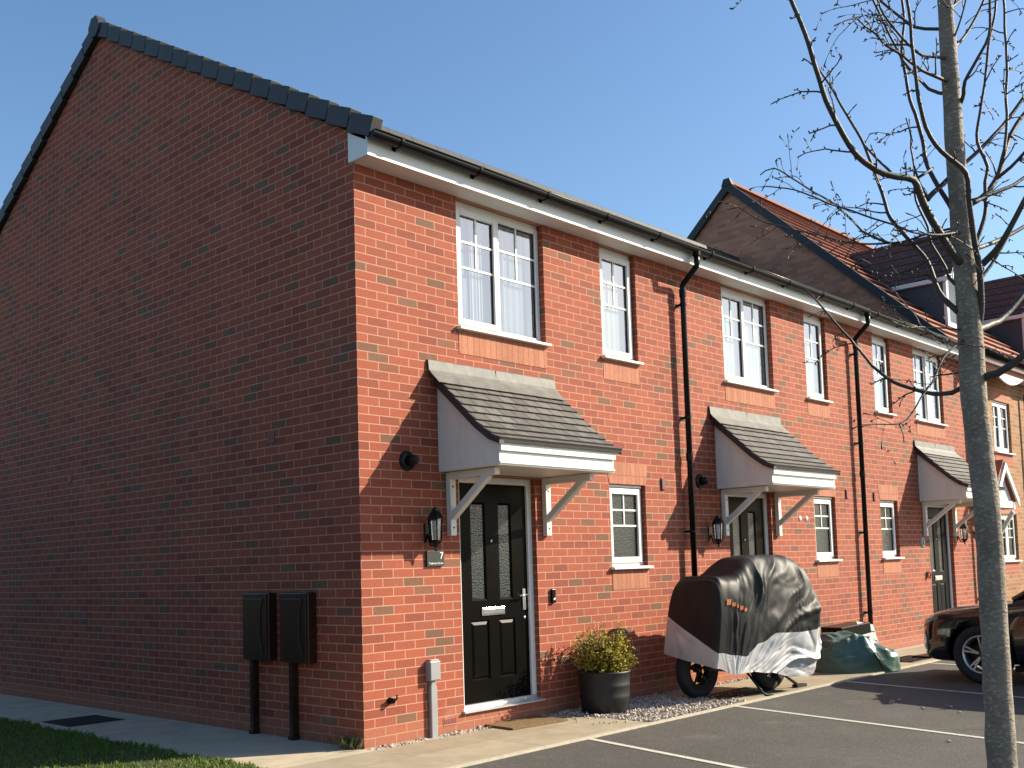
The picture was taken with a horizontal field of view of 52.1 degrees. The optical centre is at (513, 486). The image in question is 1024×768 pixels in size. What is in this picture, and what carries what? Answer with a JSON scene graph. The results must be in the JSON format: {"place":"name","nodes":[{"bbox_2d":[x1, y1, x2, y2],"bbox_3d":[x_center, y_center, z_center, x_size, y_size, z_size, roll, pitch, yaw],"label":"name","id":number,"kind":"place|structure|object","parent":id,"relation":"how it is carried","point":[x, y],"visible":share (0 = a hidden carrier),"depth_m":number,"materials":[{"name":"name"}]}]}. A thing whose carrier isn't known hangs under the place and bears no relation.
{"place":"outdoors","nodes":[
{"label":"outdoors","id":0,"kind":"place"},
{"bbox_2d":[0,716,266,767],"bbox_3d":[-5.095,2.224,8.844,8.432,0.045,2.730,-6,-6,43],"label":"grass","id":1,"kind":"structure","parent":0,"point":[85,739],"depth_m":8.46,"materials":[{"name":"green plant"}]},
{"bbox_2d":[0,694,371,767],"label":"side path","id":2,"kind":"structure","parent":0,"point":[260,750],"depth_m":9.28,"materials":[{"name":"grey concrete"}]},
{"bbox_2d":[41,715,123,726],"bbox_3d":[-4.328,2.361,10.515,0.630,0.030,0.560,-6,-6,43],"label":"manhole cover","id":3,"kind":"object","parent":2,"relation":"on","point":[80,721],"visible":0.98,"depth_m":10.46,"materials":[{"name":"metal"}]},
{"bbox_2d":[327,731,364,750],"bbox_3d":[-1.341,2.032,8.387,0.346,0.143,0.282,-2,-4,0],"label":"weed tuft","id":4,"kind":"object","parent":2,"relation":"on","point":[347,742],"visible":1,"depth_m":8.35,"materials":[{"name":"green plant"}]},
{"bbox_2d":[0,0,1023,281],"label":"sky","id":5,"kind":"structure","parent":0,"point":[641,110],"materials":[{"name":"blue"}]},
{"bbox_2d":[287,646,934,767],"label":"front path","id":6,"kind":"structure","parent":0,"point":[444,752],"depth_m":8.56,"materials":[{"name":"concrete"}]},
{"bbox_2d":[485,715,567,729],"bbox_3d":[0.085,2.133,9.467,0.675,0.018,0.472,2,-6,-42],"label":"doormat","id":7,"kind":"object","parent":6,"relation":"on","point":[525,722],"visible":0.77,"depth_m":9.39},
{"bbox_2d":[704,687,774,699],"bbox_3d":[2.354,2.207,11.081,0.380,0.042,0.972,-6,-6,43],"label":"drain grate","id":8,"kind":"object","parent":6,"relation":"on","point":[745,691],"visible":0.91,"depth_m":11.06,"materials":[{"name":"metal"}]},
{"bbox_2d":[675,658,806,697],"bbox_3d":[2.478,1.771,11.086,1.779,0.869,0.567,1,-5,-36],"label":"motorcycle","id":9,"kind":"object","parent":6,"relation":"on","point":[691,688],"visible":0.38,"depth_m":10.86,"materials":[{"name":"rubber"}]},
{"bbox_2d":[664,555,821,676],"bbox_3d":[2.532,1.397,11.182,1.033,1.321,2.019,-6,-6,43],"label":"motorcycle cover","id":10,"kind":"object","parent":9,"relation":"on","point":[739,614],"visible":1,"depth_m":10.69,"materials":[{"name":"black fabric"}]},
{"bbox_2d":[821,621,877,641],"bbox_3d":[4.436,2.058,13.766,0.719,0.561,0.437,1,-5,-36],"label":"storage box","id":11,"kind":"object","parent":6,"relation":"on","point":[863,628],"visible":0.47,"depth_m":13.72,"materials":[{"name":"black plastic"}]},
{"bbox_2d":[815,630,900,673],"bbox_3d":[4.251,2.044,13.022,1.065,0.489,0.715,-2,-4,0],"label":"tarpaulin bag","id":12,"kind":"object","parent":6,"relation":"on","point":[845,652],"visible":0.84,"depth_m":12.73,"materials":[{"name":"green plastic"}]},
{"bbox_2d":[900,655,930,662],"bbox_3d":[5.370,2.353,14.186,0.420,0.042,0.872,-6,-6,43],"label":"drain grate","id":13,"kind":"object","parent":6,"relation":"on","point":[907,658],"visible":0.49,"depth_m":14.06,"materials":[{"name":"metal"}]},
{"bbox_2d":[412,137,872,683],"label":"terrace house","id":14,"kind":"structure","parent":0,"point":[772,431],"depth_m":13.40,"materials":[{"name":"red brick"}]},
{"bbox_2d":[695,474,707,488],"bbox_3d":[2.200,-0.059,12.143,0.105,0.176,0.176,-6,-6,43],"label":"wall vent","id":15,"kind":"object","parent":14,"relation":"attached to","point":[701,481],"depth_m":12.13,"materials":[{"name":"black plastic"}]},
{"bbox_2d":[708,515,723,546],"bbox_3d":[2.360,0.527,12.198,0.176,0.390,0.144,-6,-6,43],"label":"wall lantern","id":16,"kind":"object","parent":14,"relation":"attached to","point":[720,521],"depth_m":12.16,"materials":[{"name":"black plastic"}]},
{"bbox_2d":[728,493,768,555],"bbox_3d":[2.917,1.123,12.936,0.170,2.099,1.060,-6,-6,43],"label":"front door","id":17,"kind":"structure","parent":14,"relation":"in","point":[748,532],"depth_m":13.09,"materials":[{"name":"black paint"}]},
{"bbox_2d":[721,287,778,392],"bbox_3d":[2.937,-1.849,13.259,0.180,1.236,1.251,-6,-6,43],"label":"window","id":18,"kind":"structure","parent":14,"relation":"in","point":[744,337],"depth_m":13.30,"materials":[{"name":"white plastic"}]},
{"bbox_2d":[803,313,832,403],"bbox_3d":[4.178,-1.785,14.585,0.180,1.236,0.682,-6,-6,43],"label":"window","id":19,"kind":"structure","parent":14,"relation":"in","point":[812,326],"depth_m":14.71,"materials":[{"name":"white plastic"}]},
{"bbox_2d":[814,496,842,561],"bbox_3d":[4.270,0.592,14.426,0.180,0.898,0.691,-6,-6,43],"label":"window","id":20,"kind":"structure","parent":14,"relation":"in","point":[822,505],"depth_m":14.49,"materials":[{"name":"white plastic"}]},
{"bbox_2d":[462,660,1023,767],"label":"ground","id":21,"kind":"structure","parent":0,"point":[745,737],"depth_m":8.51,"materials":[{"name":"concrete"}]},
{"bbox_2d":[0,15,701,749],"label":"end terrace house","id":22,"kind":"structure","parent":21,"relation":"on","point":[258,333],"depth_m":10.12,"materials":[{"name":"red brick"}]},
{"bbox_2d":[243,592,276,733],"bbox_3d":[-2.252,1.582,9.277,0.380,1.270,0.125,-6,-6,43],"label":"meter box","id":23,"kind":"object","parent":22,"relation":"attached to","point":[259,626],"visible":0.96,"depth_m":9.24,"materials":[{"name":"brown plastic"}]},
{"bbox_2d":[243,594,267,659],"bbox_3d":[-2.295,1.243,9.267,0.364,0.577,0.027,-6,-6,43],"label":"door","id":24,"kind":"structure","parent":23,"relation":"in","point":[254,605],"depth_m":9.24,"materials":[{"name":"brown plastic"}]},
{"bbox_2d":[279,592,316,740],"bbox_3d":[-1.832,1.539,8.886,0.390,1.270,0.125,-6,-6,43],"label":"meter box","id":25,"kind":"object","parent":22,"relation":"attached to","point":[298,629],"visible":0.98,"depth_m":8.85,"materials":[{"name":"brown plastic"}]},
{"bbox_2d":[279,593,306,662],"bbox_3d":[-1.875,1.200,8.876,0.374,0.577,0.027,-6,-6,43],"label":"door","id":26,"kind":"structure","parent":25,"relation":"in","point":[292,607],"depth_m":8.85,"materials":[{"name":"brown plastic"}]},
{"bbox_2d":[387,695,397,703],"bbox_3d":[-0.985,1.742,8.541,0.080,0.082,0.060,-6,-6,43],"label":"pipe outlet","id":27,"kind":"object","parent":22,"relation":"attached to","point":[390,700],"visible":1,"depth_m":8.53,"materials":[{"name":"black plastic"}]},
{"bbox_2d":[399,451,418,470],"bbox_3d":[-0.869,-0.217,8.863,0.105,0.176,0.176,-6,-6,43],"label":"wall vent","id":28,"kind":"object","parent":22,"relation":"attached to","point":[408,460],"depth_m":8.85,"materials":[{"name":"black plastic"}]},
{"bbox_2d":[425,659,440,737],"bbox_3d":[-0.677,1.806,8.878,0.065,0.668,0.122,-6,-6,43],"label":"cable box","id":29,"kind":"object","parent":22,"relation":"attached to","point":[432,670],"visible":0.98,"depth_m":8.86,"materials":[{"name":"grey plastic"}]},
{"bbox_2d":[424,507,442,550],"bbox_3d":[-0.686,0.370,8.943,0.176,0.390,0.144,-6,-6,43],"label":"wall lantern","id":30,"kind":"object","parent":22,"relation":"attached to","point":[435,514],"depth_m":8.91,"materials":[{"name":"black plastic"}]},
{"bbox_2d":[426,551,443,566],"bbox_3d":[-0.679,0.626,9.035,0.024,0.133,0.200,-6,-6,43],"label":"number plaque","id":31,"kind":"object","parent":22,"relation":"attached to","point":[434,558],"visible":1,"depth_m":9.02,"materials":[{"name":"stone"}]},
{"bbox_2d":[458,477,545,713],"bbox_3d":[-0.153,0.965,9.656,0.170,2.099,1.060,-6,-6,43],"label":"front door","id":32,"kind":"structure","parent":22,"relation":"in","point":[497,587],"depth_m":9.70,"materials":[{"name":"black paint"}]},
{"bbox_2d":[455,201,551,346],"bbox_3d":[-0.135,-2.007,9.981,0.186,1.236,1.251,-6,-6,43],"label":"window","id":33,"kind":"structure","parent":22,"relation":"in","point":[513,246],"depth_m":10.00,"materials":[{"name":"white plastic"}]},
{"bbox_2d":[550,589,555,602],"bbox_3d":[0.384,1.063,10.123,0.032,0.135,0.050,-6,-6,43],"label":"doorbell","id":34,"kind":"object","parent":22,"relation":"attached to","point":[553,595],"visible":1,"depth_m":10.11,"materials":[{"name":"black plastic"}]},
{"bbox_2d":[599,247,643,365],"bbox_3d":[1.108,-1.943,11.305,0.180,1.236,0.682,-6,-6,43],"label":"window","id":35,"kind":"structure","parent":22,"relation":"in","point":[614,267],"depth_m":11.39,"materials":[{"name":"white plastic"}]},
{"bbox_2d":[609,484,653,569],"bbox_3d":[1.201,0.434,11.146,0.180,0.898,0.691,-6,-6,43],"label":"window","id":36,"kind":"structure","parent":22,"relation":"in","point":[625,500],"depth_m":11.18,"materials":[{"name":"white plastic"}]},
{"bbox_2d":[367,644,924,750],"bbox_3d":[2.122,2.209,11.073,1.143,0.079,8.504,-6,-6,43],"label":"gravel","id":37,"kind":"structure","parent":21,"relation":"on","point":[650,711],"depth_m":10.09,"materials":[{"name":"grey gravel"}]},
{"bbox_2d":[568,621,637,714],"bbox_3d":[0.824,1.737,10.044,0.719,0.883,0.640,-6,-6,43],"label":"potted shrub","id":38,"kind":"object","parent":37,"relation":"on","point":[604,680],"visible":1,"depth_m":9.89,"materials":[{"name":"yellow plant"}]},
{"bbox_2d":[445,659,939,767],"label":"path edging","id":39,"kind":"object","parent":21,"relation":"on","point":[621,730],"depth_m":9.24,"materials":[{"name":"concrete"}]},
{"bbox_2d":[589,663,1023,767],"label":"parking bay lines","id":40,"kind":"object","parent":21,"relation":"on","point":[692,758],"visible":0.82,"depth_m":8.47,"materials":[{"name":"white paint"}]},
{"bbox_2d":[687,178,1023,599],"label":"townhouse","id":41,"kind":"structure","parent":21,"relation":"on","point":[722,228],"depth_m":20.93,"materials":[{"name":"orange brick"}]},
{"bbox_2d":[992,401,1015,455],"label":"window","id":42,"kind":"structure","parent":41,"relation":"in","point":[999,410],"depth_m":20.06,"materials":[{"name":"white plastic"}]},
{"bbox_2d":[1001,514,1022,561],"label":"window","id":43,"kind":"structure","parent":41,"relation":"in","point":[1009,534],"depth_m":19.99,"materials":[{"name":"white plastic"}]},
{"bbox_2d":[704,0,1023,767],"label":"street tree","id":44,"kind":"object","parent":21,"relation":"on","point":[962,248],"visible":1,"depth_m":4.46,"materials":[{"name":"grey plant"}]},
{"bbox_2d":[912,591,1023,683],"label":"parked car","id":45,"kind":"object","parent":21,"relation":"on","point":[952,634],"visible":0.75,"depth_m":11.53,"materials":[{"name":"black paint"}]},
{"bbox_2d":[600,206,1004,649],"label":"terrace house","id":46,"kind":"structure","parent":0,"point":[918,490],"depth_m":16.56,"materials":[{"name":"red brick"}]},
{"bbox_2d":[871,335,896,416],"bbox_3d":[5.653,-1.709,16.162,0.180,1.236,0.682,-6,-6,43],"label":"window","id":47,"kind":"structure","parent":46,"relation":"in","point":[878,344],"depth_m":16.29,"materials":[{"name":"white plastic"}]},
{"bbox_2d":[880,500,904,559],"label":"window","id":48,"kind":"structure","parent":46,"relation":"in","point":[886,507],"depth_m":16.03,"materials":[{"name":"white plastic"}]},
{"bbox_2d":[920,537,924,547],"bbox_3d":[6.560,0.897,16.788,0.016,0.180,0.180,-6,-6,43],"label":"number plate","id":49,"kind":"object","parent":46,"relation":"attached to","point":[922,541],"visible":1,"depth_m":16.77,"materials":[{"name":"grey plastic"}]},
{"bbox_2d":[912,348,947,426],"bbox_3d":[6.894,-1.645,17.488,0.180,1.236,1.251,-6,-6,43],"label":"window","id":50,"kind":"structure","parent":46,"relation":"in","point":[928,408],"depth_m":17.53,"materials":[{"name":"white plastic"}]},
{"bbox_2d":[927,504,953,612],"bbox_3d":[7.072,1.337,17.376,0.170,2.099,1.060,-6,-6,43],"label":"front door","id":51,"kind":"structure","parent":46,"relation":"in","point":[940,557],"depth_m":17.50,"materials":[{"name":"grey paint"}]},
{"bbox_2d":[957,523,967,543],"bbox_3d":[7.652,0.810,17.852,0.176,0.390,0.144,-6,-6,43],"label":"wall lantern","id":52,"kind":"object","parent":46,"relation":"attached to","point":[964,538],"depth_m":17.82,"materials":[{"name":"black plastic"}]}
]}

